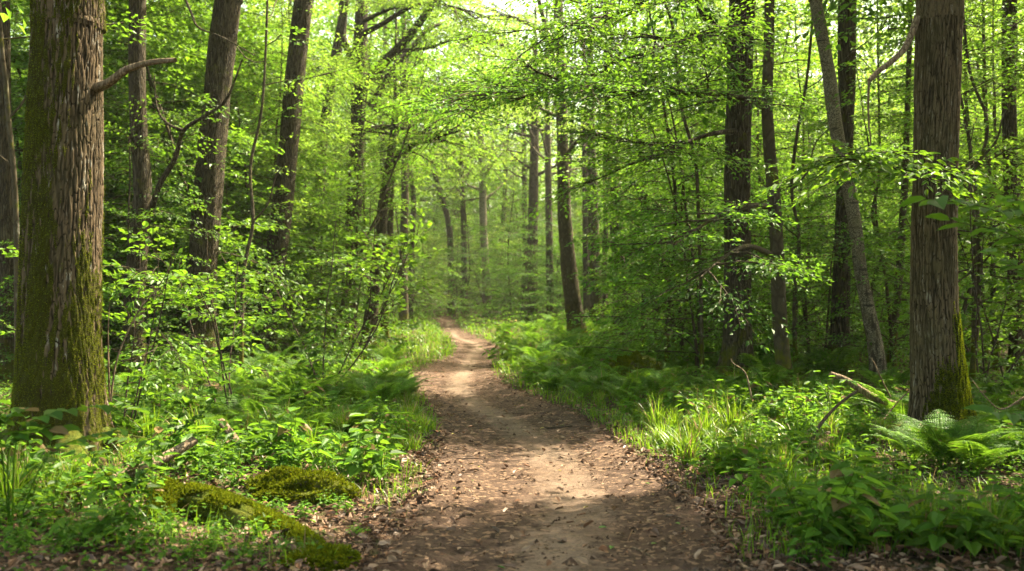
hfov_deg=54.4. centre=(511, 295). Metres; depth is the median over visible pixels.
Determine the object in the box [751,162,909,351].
sapling
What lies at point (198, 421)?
grass tuft
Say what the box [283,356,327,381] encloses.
leafy herb
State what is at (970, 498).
leafy herb
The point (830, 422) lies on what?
grass tuft
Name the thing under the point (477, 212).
sapling
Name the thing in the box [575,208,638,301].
sapling
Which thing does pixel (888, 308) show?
sapling
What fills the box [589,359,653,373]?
fern
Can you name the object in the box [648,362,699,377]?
fern
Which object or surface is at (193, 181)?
sapling
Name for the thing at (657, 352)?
fern
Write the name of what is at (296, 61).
oak tree
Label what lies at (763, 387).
leafy herb
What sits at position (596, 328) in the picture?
fern
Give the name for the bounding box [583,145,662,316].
thin tree
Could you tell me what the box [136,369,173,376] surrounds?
fern
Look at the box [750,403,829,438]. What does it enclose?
leafy herb
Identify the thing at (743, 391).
leafy herb
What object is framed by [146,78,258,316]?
thin tree
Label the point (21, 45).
young tree
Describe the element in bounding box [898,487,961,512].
leafy herb
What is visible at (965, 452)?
fern
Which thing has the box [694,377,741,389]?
fern
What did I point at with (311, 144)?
young tree
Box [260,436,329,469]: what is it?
leafy herb
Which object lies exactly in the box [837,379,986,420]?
fern
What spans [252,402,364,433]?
fern
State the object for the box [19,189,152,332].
hazel bush
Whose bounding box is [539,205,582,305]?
beech tree
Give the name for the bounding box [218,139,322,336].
sapling
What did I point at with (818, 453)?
leafy herb
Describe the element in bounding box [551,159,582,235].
beech tree
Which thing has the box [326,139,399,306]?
beech tree
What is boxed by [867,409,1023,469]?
fern
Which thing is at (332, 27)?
beech tree
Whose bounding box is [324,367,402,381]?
fern
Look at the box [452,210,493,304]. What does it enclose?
beech tree
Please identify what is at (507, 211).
beech tree
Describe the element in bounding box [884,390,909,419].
bare twig
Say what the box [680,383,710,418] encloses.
grass tuft
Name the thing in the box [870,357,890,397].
bare twig
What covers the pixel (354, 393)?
fern
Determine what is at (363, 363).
leafy herb
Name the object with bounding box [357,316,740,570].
path
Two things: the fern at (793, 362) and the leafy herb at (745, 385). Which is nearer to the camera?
the leafy herb at (745, 385)
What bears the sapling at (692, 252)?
on the ground at (1006, 562)
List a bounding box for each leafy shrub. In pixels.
[94,340,235,476]
[898,187,1023,425]
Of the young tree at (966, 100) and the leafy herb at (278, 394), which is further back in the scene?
the young tree at (966, 100)
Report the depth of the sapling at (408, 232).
61.45 m
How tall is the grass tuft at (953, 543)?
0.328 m
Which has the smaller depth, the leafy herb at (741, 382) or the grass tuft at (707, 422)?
the grass tuft at (707, 422)
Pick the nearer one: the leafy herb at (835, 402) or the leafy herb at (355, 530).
the leafy herb at (355, 530)
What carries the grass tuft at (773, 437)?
on the ground at (1006, 562)
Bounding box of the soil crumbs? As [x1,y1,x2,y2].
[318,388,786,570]
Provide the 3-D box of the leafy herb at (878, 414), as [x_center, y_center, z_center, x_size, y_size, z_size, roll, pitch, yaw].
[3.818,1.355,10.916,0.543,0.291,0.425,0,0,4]
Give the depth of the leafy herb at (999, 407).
10.89 m
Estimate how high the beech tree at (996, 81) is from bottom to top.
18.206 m
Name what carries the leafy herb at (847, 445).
on the ground at (1006, 562)
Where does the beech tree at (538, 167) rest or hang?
on the ground at (1006, 562)
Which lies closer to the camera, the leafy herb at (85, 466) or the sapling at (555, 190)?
the leafy herb at (85, 466)
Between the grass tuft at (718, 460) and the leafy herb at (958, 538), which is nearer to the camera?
the leafy herb at (958, 538)
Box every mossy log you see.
[143,476,182,521]
[174,481,326,546]
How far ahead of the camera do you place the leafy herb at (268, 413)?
9.91 m
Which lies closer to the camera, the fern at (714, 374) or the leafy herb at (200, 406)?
the leafy herb at (200, 406)
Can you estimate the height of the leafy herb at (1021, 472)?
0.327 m
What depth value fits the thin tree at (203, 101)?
18.54 m
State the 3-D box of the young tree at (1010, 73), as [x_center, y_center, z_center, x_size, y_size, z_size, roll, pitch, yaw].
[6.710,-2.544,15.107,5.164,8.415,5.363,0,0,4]
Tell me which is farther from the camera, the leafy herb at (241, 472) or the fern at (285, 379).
the fern at (285, 379)
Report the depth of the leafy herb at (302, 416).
10.10 m
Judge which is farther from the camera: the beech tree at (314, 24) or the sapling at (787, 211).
the beech tree at (314, 24)
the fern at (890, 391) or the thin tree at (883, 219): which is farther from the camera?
the thin tree at (883, 219)
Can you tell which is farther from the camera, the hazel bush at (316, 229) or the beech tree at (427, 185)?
the beech tree at (427, 185)
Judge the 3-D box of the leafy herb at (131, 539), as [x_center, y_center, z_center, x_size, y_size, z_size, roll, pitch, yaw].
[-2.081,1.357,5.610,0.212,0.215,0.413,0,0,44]
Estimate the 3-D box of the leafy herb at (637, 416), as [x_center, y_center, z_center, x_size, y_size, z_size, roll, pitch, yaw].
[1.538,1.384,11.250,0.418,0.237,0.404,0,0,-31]
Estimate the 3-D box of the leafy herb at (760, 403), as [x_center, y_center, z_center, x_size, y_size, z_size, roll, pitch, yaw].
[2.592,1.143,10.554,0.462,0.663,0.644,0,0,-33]
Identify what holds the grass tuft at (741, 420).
on the ground at (1006, 562)
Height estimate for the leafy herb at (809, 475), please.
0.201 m
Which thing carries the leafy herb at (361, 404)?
on the ground at (1006, 562)
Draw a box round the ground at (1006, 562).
[0,280,1023,570]
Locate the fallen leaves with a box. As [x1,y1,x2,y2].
[452,405,687,567]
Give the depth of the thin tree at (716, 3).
28.18 m
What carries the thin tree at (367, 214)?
on the ground at (1006, 562)
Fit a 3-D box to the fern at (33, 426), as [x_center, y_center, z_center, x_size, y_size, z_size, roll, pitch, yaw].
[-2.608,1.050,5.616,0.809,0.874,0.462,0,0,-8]
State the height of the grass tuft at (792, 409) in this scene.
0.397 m
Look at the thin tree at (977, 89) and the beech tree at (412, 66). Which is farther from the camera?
the beech tree at (412, 66)
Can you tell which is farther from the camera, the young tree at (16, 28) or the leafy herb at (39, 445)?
the young tree at (16, 28)
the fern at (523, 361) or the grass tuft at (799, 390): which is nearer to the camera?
the grass tuft at (799, 390)
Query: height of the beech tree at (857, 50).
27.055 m
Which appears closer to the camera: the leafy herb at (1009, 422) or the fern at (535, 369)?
the leafy herb at (1009, 422)
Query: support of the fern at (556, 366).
on the ground at (1006, 562)
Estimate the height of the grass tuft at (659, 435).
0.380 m
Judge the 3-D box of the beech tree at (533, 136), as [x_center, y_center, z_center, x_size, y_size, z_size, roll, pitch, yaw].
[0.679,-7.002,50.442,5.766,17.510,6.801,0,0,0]
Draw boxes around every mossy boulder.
[243,464,361,505]
[272,542,361,570]
[605,350,662,383]
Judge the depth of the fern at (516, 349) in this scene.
22.80 m
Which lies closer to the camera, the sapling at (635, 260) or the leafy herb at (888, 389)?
the leafy herb at (888, 389)
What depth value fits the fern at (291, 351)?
22.27 m
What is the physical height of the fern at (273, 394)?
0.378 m
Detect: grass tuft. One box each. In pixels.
[0,442,69,517]
[1,443,72,502]
[3,456,49,491]
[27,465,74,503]
[32,443,75,487]
[39,458,97,484]
[60,453,86,473]
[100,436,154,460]
[115,401,176,437]
[162,407,220,438]
[163,402,221,443]
[239,405,275,437]
[250,404,298,440]
[262,396,317,419]
[295,418,332,461]
[303,423,345,448]
[311,392,331,410]
[324,404,362,439]
[335,404,369,428]
[339,440,365,465]
[359,433,398,450]
[362,448,404,475]
[383,393,436,440]
[396,432,429,450]
[397,391,420,408]
[399,392,424,403]
[402,398,425,416]
[409,407,442,432]
[589,366,611,396]
[589,388,613,407]
[612,367,650,400]
[627,402,645,420]
[631,394,672,432]
[646,417,679,448]
[648,412,722,467]
[653,398,672,414]
[653,406,687,430]
[654,426,688,455]
[657,385,683,402]
[661,373,688,389]
[668,422,692,442]
[675,405,733,441]
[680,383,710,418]
[680,407,703,429]
[686,388,731,428]
[691,383,718,411]
[697,417,739,447]
[698,373,731,404]
[704,428,751,475]
[708,387,762,438]
[715,419,770,466]
[724,359,752,377]
[724,413,754,433]
[753,422,786,451]
[754,431,775,461]
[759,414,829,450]
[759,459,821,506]
[763,434,814,475]
[767,377,813,406]
[769,439,808,460]
[773,407,787,423]
[775,396,815,418]
[806,424,872,466]
[808,379,861,411]
[813,410,844,434]
[814,511,862,545]
[817,402,843,416]
[844,416,887,439]
[852,453,881,475]
[871,416,888,432]
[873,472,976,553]
[928,497,1004,549]
[939,486,1005,506]
[957,481,1023,555]
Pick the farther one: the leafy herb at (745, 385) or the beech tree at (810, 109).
the beech tree at (810, 109)
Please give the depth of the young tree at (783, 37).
27.65 m
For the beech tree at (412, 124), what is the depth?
86.70 m
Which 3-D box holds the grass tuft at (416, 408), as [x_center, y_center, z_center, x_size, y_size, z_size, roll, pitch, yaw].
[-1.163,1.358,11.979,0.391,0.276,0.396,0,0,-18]
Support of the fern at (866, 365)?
on the ground at (1006, 562)
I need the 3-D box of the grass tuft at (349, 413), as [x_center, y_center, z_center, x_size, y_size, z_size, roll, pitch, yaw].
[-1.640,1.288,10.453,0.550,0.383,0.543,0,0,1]
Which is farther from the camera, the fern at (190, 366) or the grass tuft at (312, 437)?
the fern at (190, 366)
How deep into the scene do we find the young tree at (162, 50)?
18.89 m
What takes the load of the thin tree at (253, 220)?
on the ground at (1006, 562)
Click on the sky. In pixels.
(484, 1)
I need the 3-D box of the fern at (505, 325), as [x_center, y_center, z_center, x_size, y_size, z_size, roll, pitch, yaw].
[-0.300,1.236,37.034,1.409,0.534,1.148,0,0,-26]
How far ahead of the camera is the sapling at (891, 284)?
19.39 m
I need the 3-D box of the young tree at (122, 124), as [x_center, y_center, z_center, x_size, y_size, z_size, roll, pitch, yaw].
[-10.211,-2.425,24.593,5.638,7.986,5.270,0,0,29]
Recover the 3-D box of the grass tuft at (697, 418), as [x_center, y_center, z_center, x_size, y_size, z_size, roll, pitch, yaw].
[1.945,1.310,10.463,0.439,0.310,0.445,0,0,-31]
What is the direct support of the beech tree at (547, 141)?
on the ground at (1006, 562)
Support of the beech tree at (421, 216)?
on the ground at (1006, 562)
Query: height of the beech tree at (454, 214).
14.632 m
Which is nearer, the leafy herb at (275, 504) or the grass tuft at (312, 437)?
the leafy herb at (275, 504)
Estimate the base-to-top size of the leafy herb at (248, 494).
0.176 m
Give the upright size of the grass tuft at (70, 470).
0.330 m
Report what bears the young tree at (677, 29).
on the ground at (1006, 562)
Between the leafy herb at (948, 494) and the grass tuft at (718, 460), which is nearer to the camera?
the leafy herb at (948, 494)
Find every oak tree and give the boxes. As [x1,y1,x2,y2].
[0,0,128,381]
[0,0,176,467]
[17,0,249,353]
[172,0,242,373]
[234,0,567,341]
[246,0,313,362]
[450,0,797,389]
[566,0,677,334]
[623,6,709,311]
[760,0,1014,448]
[825,0,856,377]
[1001,0,1023,371]
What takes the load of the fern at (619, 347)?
on the ground at (1006, 562)
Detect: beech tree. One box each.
[120,0,254,375]
[240,0,398,226]
[247,0,346,185]
[254,0,366,199]
[268,0,375,177]
[285,0,449,322]
[296,1,443,193]
[303,50,375,288]
[306,0,496,326]
[308,0,342,332]
[308,2,528,347]
[309,110,401,264]
[310,0,517,331]
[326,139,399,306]
[334,0,449,343]
[339,10,491,323]
[345,13,450,203]
[349,89,437,252]
[357,0,985,391]
[370,11,474,293]
[370,36,497,315]
[379,213,427,322]
[390,103,460,257]
[393,213,422,312]
[394,157,435,282]
[395,97,468,263]
[396,0,496,287]
[396,29,528,313]
[400,0,717,338]
[407,219,452,319]
[408,219,441,310]
[417,143,499,292]
[417,213,455,292]
[421,35,551,317]
[424,4,550,217]
[426,237,459,304]
[431,75,498,242]
[432,54,581,310]
[440,221,481,304]
[442,143,505,252]
[443,94,528,218]
[451,21,581,317]
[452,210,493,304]
[461,0,578,211]
[468,1,581,316]
[470,110,556,223]
[471,213,522,314]
[474,0,581,323]
[475,107,527,229]
[492,3,603,203]
[493,109,556,217]
[494,168,553,242]
[495,176,521,227]
[506,14,628,317]
[506,228,541,299]
[508,177,557,266]
[534,1,626,313]
[535,1,647,331]
[538,2,674,207]
[538,121,599,239]
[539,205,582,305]
[551,109,609,228]
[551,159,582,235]
[561,208,601,302]
[566,7,646,325]
[572,3,699,202]
[572,4,720,326]
[600,2,726,206]
[629,30,712,257]
[642,0,790,197]
[659,4,723,316]
[703,0,864,292]
[714,24,819,149]
[716,44,819,215]
[755,66,869,282]
[759,0,904,196]
[783,10,898,134]
[794,0,912,150]
[817,0,1023,369]
[823,65,912,255]
[826,0,912,368]
[827,73,904,207]
[831,0,1002,255]
[871,2,981,143]
[887,0,1022,298]
[963,25,1021,222]
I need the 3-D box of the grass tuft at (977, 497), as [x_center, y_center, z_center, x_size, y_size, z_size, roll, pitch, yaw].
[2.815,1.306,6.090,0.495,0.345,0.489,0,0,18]
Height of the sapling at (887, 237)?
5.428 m
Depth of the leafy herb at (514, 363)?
19.49 m
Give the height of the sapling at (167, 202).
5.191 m
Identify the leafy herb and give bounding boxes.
[0,383,12,410]
[0,390,11,413]
[0,416,68,501]
[0,427,95,480]
[0,480,97,527]
[0,494,29,525]
[0,511,38,551]
[17,523,81,555]
[24,478,78,509]
[38,513,84,543]
[41,479,162,549]
[42,467,129,508]
[49,452,133,482]
[54,516,114,550]
[67,422,179,520]
[99,496,143,525]
[104,518,172,555]
[108,390,141,415]
[115,390,157,411]
[118,450,178,493]
[122,417,199,464]
[135,514,186,538]
[136,425,160,436]
[137,390,181,420]
[148,401,181,432]
[149,505,185,522]
[157,535,213,564]
[167,394,216,421]
[174,425,218,473]
[183,415,279,458]
[187,454,240,484]
[188,439,234,466]
[193,436,250,473]
[195,529,242,554]
[198,515,241,539]
[211,440,259,465]
[216,463,260,487]
[227,484,270,502]
[230,533,272,562]
[233,419,299,448]
[234,515,279,540]
[243,407,349,469]
[249,419,262,441]
[254,444,301,472]
[257,496,288,511]
[259,396,297,420]
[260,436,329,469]
[261,414,328,456]
[262,404,299,427]
[264,388,295,406]
[273,536,310,554]
[281,376,350,410]
[282,500,316,519]
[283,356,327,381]
[290,396,318,415]
[293,401,339,422]
[298,404,318,429]
[300,437,346,464]
[301,427,407,485]
[305,419,342,453]
[313,353,346,389]
[315,489,346,508]
[317,412,407,459]
[320,457,354,481]
[323,390,368,423]
[332,495,365,513]
[333,394,382,419]
[341,449,385,466]
[342,419,380,439]
[346,520,370,536]
[350,356,379,374]
[351,449,400,480]
[360,361,387,375]
[360,390,401,433]
[368,396,410,450]
[371,409,401,423]
[383,400,416,440]
[391,324,426,356]
[393,354,410,364]
[481,339,518,364]
[492,324,521,343]
[501,359,522,370]
[504,334,528,347]
[520,364,543,384]
[531,373,562,393]
[539,336,553,341]
[549,345,565,362]
[554,324,581,350]
[564,357,605,373]
[587,356,608,371]
[600,344,621,361]
[618,387,660,417]
[620,340,643,352]
[633,411,665,424]
[634,379,698,416]
[661,367,688,380]
[663,378,709,403]
[670,362,693,379]
[674,379,724,430]
[675,358,712,386]
[682,451,741,479]
[685,363,714,376]
[691,437,770,472]
[696,429,740,456]
[697,375,735,396]
[704,385,755,417]
[709,380,762,403]
[710,390,741,405]
[711,413,754,433]
[713,431,780,479]
[718,418,754,438]
[718,445,805,499]
[726,370,785,426]
[728,375,766,394]
[732,372,795,402]
[733,419,787,441]
[739,425,779,447]
[746,459,818,530]
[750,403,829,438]
[756,389,802,423]
[756,390,808,415]
[761,433,869,554]
[761,493,803,531]
[764,423,812,459]
[765,381,806,401]
[769,526,844,569]
[772,417,818,469]
[775,470,840,491]
[777,370,824,430]
[781,426,827,452]
[781,517,833,548]
[782,362,830,400]
[782,469,932,558]
[788,375,835,421]
[788,436,835,466]
[789,465,824,486]
[791,474,857,515]
[807,450,889,518]
[812,406,870,437]
[816,370,858,428]
[816,398,842,416]
[821,429,882,457]
[821,434,899,477]
[825,507,872,553]
[826,378,853,407]
[826,379,873,409]
[827,491,905,549]
[829,432,858,450]
[832,419,863,434]
[835,471,913,518]
[837,407,881,418]
[843,411,905,444]
[847,390,876,411]
[851,410,896,429]
[851,450,929,491]
[851,473,898,519]
[856,482,1003,562]
[868,494,934,546]
[876,512,912,543]
[877,385,906,397]
[879,379,909,415]
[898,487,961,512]
[913,489,1007,525]
[932,486,986,514]
[932,490,1023,560]
[939,474,1023,535]
[961,505,1023,545]
[971,383,998,405]
[975,479,1018,504]
[977,399,1007,413]
[985,417,1017,443]
[987,389,1010,410]
[992,471,1023,494]
[993,493,1023,535]
[994,422,1023,457]
[994,485,1023,503]
[998,393,1023,411]
[999,434,1023,467]
[1002,510,1023,556]
[1004,408,1023,429]
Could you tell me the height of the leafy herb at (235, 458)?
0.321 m
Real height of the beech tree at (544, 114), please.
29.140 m
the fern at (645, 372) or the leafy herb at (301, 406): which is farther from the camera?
the fern at (645, 372)
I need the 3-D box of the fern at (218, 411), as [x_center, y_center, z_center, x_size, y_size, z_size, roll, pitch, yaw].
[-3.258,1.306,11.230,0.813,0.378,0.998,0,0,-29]
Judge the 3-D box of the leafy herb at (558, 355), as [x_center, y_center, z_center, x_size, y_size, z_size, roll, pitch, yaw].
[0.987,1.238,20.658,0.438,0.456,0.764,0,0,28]
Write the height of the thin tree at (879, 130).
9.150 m
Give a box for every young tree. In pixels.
[10,0,173,340]
[10,0,263,270]
[10,1,29,158]
[11,0,26,212]
[11,1,28,142]
[12,0,317,350]
[16,1,192,194]
[17,66,180,271]
[102,0,284,347]
[107,0,348,354]
[123,2,307,253]
[153,0,367,303]
[161,0,384,360]
[163,1,369,349]
[172,0,284,281]
[242,35,406,342]
[581,0,875,334]
[634,0,832,344]
[639,0,894,351]
[783,0,1023,384]
[854,0,1023,357]
[868,0,1023,324]
[976,23,1023,152]
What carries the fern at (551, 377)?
on the ground at (1006, 562)
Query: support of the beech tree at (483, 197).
on the ground at (1006, 562)
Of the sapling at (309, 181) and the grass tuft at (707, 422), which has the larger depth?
the sapling at (309, 181)
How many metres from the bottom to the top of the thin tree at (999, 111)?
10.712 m
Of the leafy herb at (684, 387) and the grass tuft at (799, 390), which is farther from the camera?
the leafy herb at (684, 387)
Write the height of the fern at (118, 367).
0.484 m
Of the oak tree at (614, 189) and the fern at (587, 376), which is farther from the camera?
the oak tree at (614, 189)
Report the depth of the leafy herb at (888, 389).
13.22 m
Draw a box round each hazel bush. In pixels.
[0,221,210,434]
[18,129,222,357]
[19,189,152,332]
[103,138,329,362]
[103,171,278,362]
[125,232,309,423]
[223,166,401,348]
[232,223,442,385]
[289,201,444,358]
[845,168,1023,382]
[862,124,1023,394]
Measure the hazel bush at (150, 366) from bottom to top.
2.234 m
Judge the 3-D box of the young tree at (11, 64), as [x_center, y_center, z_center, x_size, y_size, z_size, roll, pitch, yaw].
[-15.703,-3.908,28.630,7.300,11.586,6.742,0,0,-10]
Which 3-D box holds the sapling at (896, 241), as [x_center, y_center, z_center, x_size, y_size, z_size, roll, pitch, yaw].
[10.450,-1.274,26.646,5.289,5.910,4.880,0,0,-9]
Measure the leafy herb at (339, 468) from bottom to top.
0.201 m
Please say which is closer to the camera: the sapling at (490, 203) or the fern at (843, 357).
the fern at (843, 357)
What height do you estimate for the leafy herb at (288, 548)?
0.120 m
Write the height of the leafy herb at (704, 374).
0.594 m
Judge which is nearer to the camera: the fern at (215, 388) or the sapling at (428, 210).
the fern at (215, 388)
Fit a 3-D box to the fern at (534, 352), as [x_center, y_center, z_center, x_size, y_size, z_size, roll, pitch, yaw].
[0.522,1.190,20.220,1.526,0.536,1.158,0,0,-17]
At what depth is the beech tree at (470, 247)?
66.29 m
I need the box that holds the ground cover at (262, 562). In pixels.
[0,290,1023,570]
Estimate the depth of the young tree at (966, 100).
20.58 m
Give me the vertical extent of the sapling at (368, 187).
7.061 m
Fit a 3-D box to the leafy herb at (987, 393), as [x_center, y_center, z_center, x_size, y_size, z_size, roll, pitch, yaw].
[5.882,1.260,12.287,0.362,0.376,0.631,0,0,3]
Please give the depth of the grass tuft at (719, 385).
12.43 m
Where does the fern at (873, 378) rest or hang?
on the ground at (1006, 562)
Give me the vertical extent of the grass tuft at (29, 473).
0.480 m
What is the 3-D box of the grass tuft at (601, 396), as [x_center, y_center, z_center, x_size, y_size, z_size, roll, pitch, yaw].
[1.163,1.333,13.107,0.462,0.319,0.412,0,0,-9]
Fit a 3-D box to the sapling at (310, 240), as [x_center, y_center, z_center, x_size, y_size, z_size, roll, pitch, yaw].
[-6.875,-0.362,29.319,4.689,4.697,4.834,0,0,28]
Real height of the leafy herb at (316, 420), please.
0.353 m
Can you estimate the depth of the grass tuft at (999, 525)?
5.57 m
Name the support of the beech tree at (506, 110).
on the ground at (1006, 562)
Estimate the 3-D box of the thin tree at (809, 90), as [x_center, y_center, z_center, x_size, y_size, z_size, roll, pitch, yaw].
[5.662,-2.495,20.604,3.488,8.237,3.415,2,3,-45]
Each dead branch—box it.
[55,436,197,501]
[218,418,253,459]
[356,354,402,366]
[545,425,572,428]
[632,546,653,557]
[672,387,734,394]
[806,390,857,452]
[829,372,903,409]
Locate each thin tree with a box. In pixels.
[0,0,184,379]
[11,0,195,352]
[103,0,315,369]
[111,0,254,313]
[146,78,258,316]
[211,0,386,367]
[289,54,467,349]
[296,23,439,342]
[316,53,417,286]
[334,192,394,290]
[543,0,721,347]
[555,0,762,363]
[570,1,664,341]
[573,2,723,346]
[580,0,708,336]
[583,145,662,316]
[597,99,696,283]
[602,42,675,315]
[634,0,796,373]
[659,0,784,331]
[684,0,914,373]
[697,0,862,342]
[702,0,881,350]
[712,86,828,346]
[776,81,899,349]
[777,38,872,244]
[813,66,889,306]
[826,0,915,295]
[828,3,1023,392]
[829,14,904,233]
[832,38,900,199]
[882,0,1023,361]
[902,0,1023,313]
[959,1,1023,293]
[960,28,1023,224]
[963,0,1023,189]
[975,16,1023,130]
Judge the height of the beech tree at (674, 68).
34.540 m
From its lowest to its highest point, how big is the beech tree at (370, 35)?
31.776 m
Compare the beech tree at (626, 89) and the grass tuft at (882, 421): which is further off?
the beech tree at (626, 89)
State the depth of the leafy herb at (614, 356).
18.77 m
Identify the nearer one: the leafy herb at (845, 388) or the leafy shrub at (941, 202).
the leafy shrub at (941, 202)
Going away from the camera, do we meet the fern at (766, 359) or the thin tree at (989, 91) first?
the fern at (766, 359)
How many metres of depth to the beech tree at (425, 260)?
63.34 m
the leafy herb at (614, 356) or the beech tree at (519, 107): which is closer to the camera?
the leafy herb at (614, 356)
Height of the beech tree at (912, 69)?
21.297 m
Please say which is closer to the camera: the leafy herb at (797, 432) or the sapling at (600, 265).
the leafy herb at (797, 432)
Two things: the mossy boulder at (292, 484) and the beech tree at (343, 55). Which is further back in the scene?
the beech tree at (343, 55)
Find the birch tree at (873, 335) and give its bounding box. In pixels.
[794,0,891,382]
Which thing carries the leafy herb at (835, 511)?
on the ground at (1006, 562)
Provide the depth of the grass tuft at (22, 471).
7.05 m
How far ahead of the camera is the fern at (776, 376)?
14.17 m
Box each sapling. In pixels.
[0,90,251,371]
[0,222,144,380]
[10,7,180,357]
[102,122,254,356]
[103,86,291,353]
[108,219,223,357]
[111,204,286,363]
[114,38,248,339]
[159,30,396,350]
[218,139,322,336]
[218,169,327,348]
[223,200,342,341]
[253,153,395,325]
[256,119,407,340]
[287,140,411,329]
[289,219,395,330]
[296,207,398,327]
[300,141,372,266]
[333,200,426,318]
[334,127,446,314]
[334,150,452,308]
[334,169,439,309]
[335,130,483,322]
[341,166,453,320]
[397,155,460,295]
[416,149,506,305]
[419,200,492,311]
[420,160,521,303]
[428,233,525,322]
[450,156,577,321]
[452,204,515,298]
[468,167,562,308]
[470,162,551,308]
[471,170,545,298]
[475,200,582,321]
[478,230,545,313]
[490,255,564,327]
[502,195,582,313]
[502,213,556,304]
[506,136,628,307]
[508,242,582,316]
[517,223,582,314]
[539,250,610,318]
[540,87,803,375]
[540,199,582,266]
[554,191,612,318]
[556,135,643,300]
[559,221,640,316]
[564,194,638,309]
[567,134,770,345]
[574,102,786,360]
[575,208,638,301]
[580,123,820,352]
[581,0,907,357]
[581,218,721,343]
[583,71,773,328]
[584,28,836,362]
[618,166,717,329]
[672,129,905,354]
[687,127,831,354]
[688,181,825,353]
[707,86,908,354]
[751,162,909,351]
[752,155,909,372]
[767,121,907,340]
[782,196,891,347]
[784,66,1023,374]
[789,239,909,365]
[798,83,1007,346]
[799,140,1007,337]
[810,139,980,327]
[818,137,912,336]
[850,103,1023,355]
[857,207,1000,353]
[861,195,907,320]
[885,52,1023,339]
[892,205,1007,363]
[895,101,1020,295]
[905,81,1023,346]
[960,126,1023,337]
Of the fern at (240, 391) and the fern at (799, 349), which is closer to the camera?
the fern at (240, 391)
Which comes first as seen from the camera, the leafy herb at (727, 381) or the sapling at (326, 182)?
the leafy herb at (727, 381)
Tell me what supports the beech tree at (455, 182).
on the ground at (1006, 562)
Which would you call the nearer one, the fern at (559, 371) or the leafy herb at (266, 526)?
the leafy herb at (266, 526)
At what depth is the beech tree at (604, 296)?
44.90 m
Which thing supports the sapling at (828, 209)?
on the ground at (1006, 562)
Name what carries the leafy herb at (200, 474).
on the ground at (1006, 562)
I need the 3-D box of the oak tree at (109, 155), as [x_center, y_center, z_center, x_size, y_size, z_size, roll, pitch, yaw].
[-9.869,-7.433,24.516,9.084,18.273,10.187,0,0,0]
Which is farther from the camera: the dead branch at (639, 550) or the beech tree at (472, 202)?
the beech tree at (472, 202)
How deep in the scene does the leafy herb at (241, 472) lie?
7.38 m
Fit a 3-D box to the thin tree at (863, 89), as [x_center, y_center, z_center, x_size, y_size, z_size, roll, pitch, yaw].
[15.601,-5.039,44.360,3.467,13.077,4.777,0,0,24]
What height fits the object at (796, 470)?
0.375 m
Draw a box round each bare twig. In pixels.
[107,302,110,396]
[109,258,174,400]
[730,358,751,396]
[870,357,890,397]
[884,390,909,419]
[970,377,1023,409]
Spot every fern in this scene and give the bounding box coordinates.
[0,404,127,535]
[103,352,163,360]
[103,356,149,372]
[105,373,157,397]
[106,370,156,385]
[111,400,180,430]
[128,384,218,413]
[130,372,186,391]
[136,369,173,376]
[147,349,196,373]
[151,393,221,414]
[154,411,251,441]
[165,367,227,389]
[172,352,232,375]
[182,384,250,399]
[187,384,253,404]
[192,391,302,424]
[194,356,229,372]
[198,394,256,419]
[208,373,256,389]
[211,369,303,400]
[215,394,317,421]
[216,366,259,378]
[229,355,268,369]
[232,344,301,365]
[244,385,311,404]
[248,361,359,401]
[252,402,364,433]
[266,357,334,378]
[273,358,308,365]
[274,362,304,378]
[277,343,304,356]
[295,348,373,374]
[295,399,382,430]
[300,380,360,403]
[305,390,359,411]
[306,345,351,359]
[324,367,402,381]
[325,377,396,400]
[329,374,432,404]
[349,342,382,355]
[354,358,406,373]
[368,341,416,352]
[368,368,418,383]
[369,345,414,360]
[370,353,416,371]
[375,372,424,379]
[378,375,434,403]
[485,322,519,331]
[497,340,521,348]
[498,340,561,358]
[502,345,529,360]
[507,354,560,368]
[510,367,570,385]
[513,336,539,346]
[515,322,543,333]
[515,331,543,342]
[515,333,586,361]
[517,317,565,329]
[518,354,555,368]
[527,360,575,374]
[530,370,580,392]
[537,365,592,389]
[540,327,593,338]
[540,344,604,364]
[541,313,566,327]
[542,322,566,335]
[547,336,568,343]
[553,378,601,396]
[557,351,603,367]
[568,370,627,393]
[572,367,621,379]
[581,341,654,359]
[583,359,686,383]
[587,375,661,403]
[588,324,621,331]
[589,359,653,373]
[594,379,645,397]
[609,370,697,397]
[617,369,670,375]
[628,346,676,361]
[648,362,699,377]
[657,359,694,371]
[672,346,718,371]
[686,367,773,383]
[686,369,733,386]
[688,346,719,355]
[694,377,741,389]
[698,355,774,368]
[718,353,813,372]
[727,366,793,393]
[750,362,823,378]
[753,344,818,361]
[762,356,816,368]
[777,375,846,399]
[790,351,817,374]
[796,345,866,378]
[798,357,850,375]
[799,374,852,394]
[810,371,841,380]
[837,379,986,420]
[843,365,909,395]
[849,359,892,369]
[861,423,957,462]
[866,395,894,413]
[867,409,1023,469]
[876,388,972,412]
[888,416,1023,476]
[897,378,1007,399]
[930,426,1023,462]
[967,362,994,376]
[970,377,1023,395]
[972,390,1018,409]
[976,369,1023,393]
[976,404,1023,428]
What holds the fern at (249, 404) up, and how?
on the ground at (1006, 562)
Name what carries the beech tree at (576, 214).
on the ground at (1006, 562)
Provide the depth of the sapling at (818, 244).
17.03 m
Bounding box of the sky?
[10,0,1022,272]
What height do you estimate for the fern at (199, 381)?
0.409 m
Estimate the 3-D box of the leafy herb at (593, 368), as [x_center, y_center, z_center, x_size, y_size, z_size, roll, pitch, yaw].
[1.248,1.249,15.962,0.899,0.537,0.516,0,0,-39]
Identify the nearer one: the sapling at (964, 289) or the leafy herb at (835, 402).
the leafy herb at (835, 402)
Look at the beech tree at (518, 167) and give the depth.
97.22 m

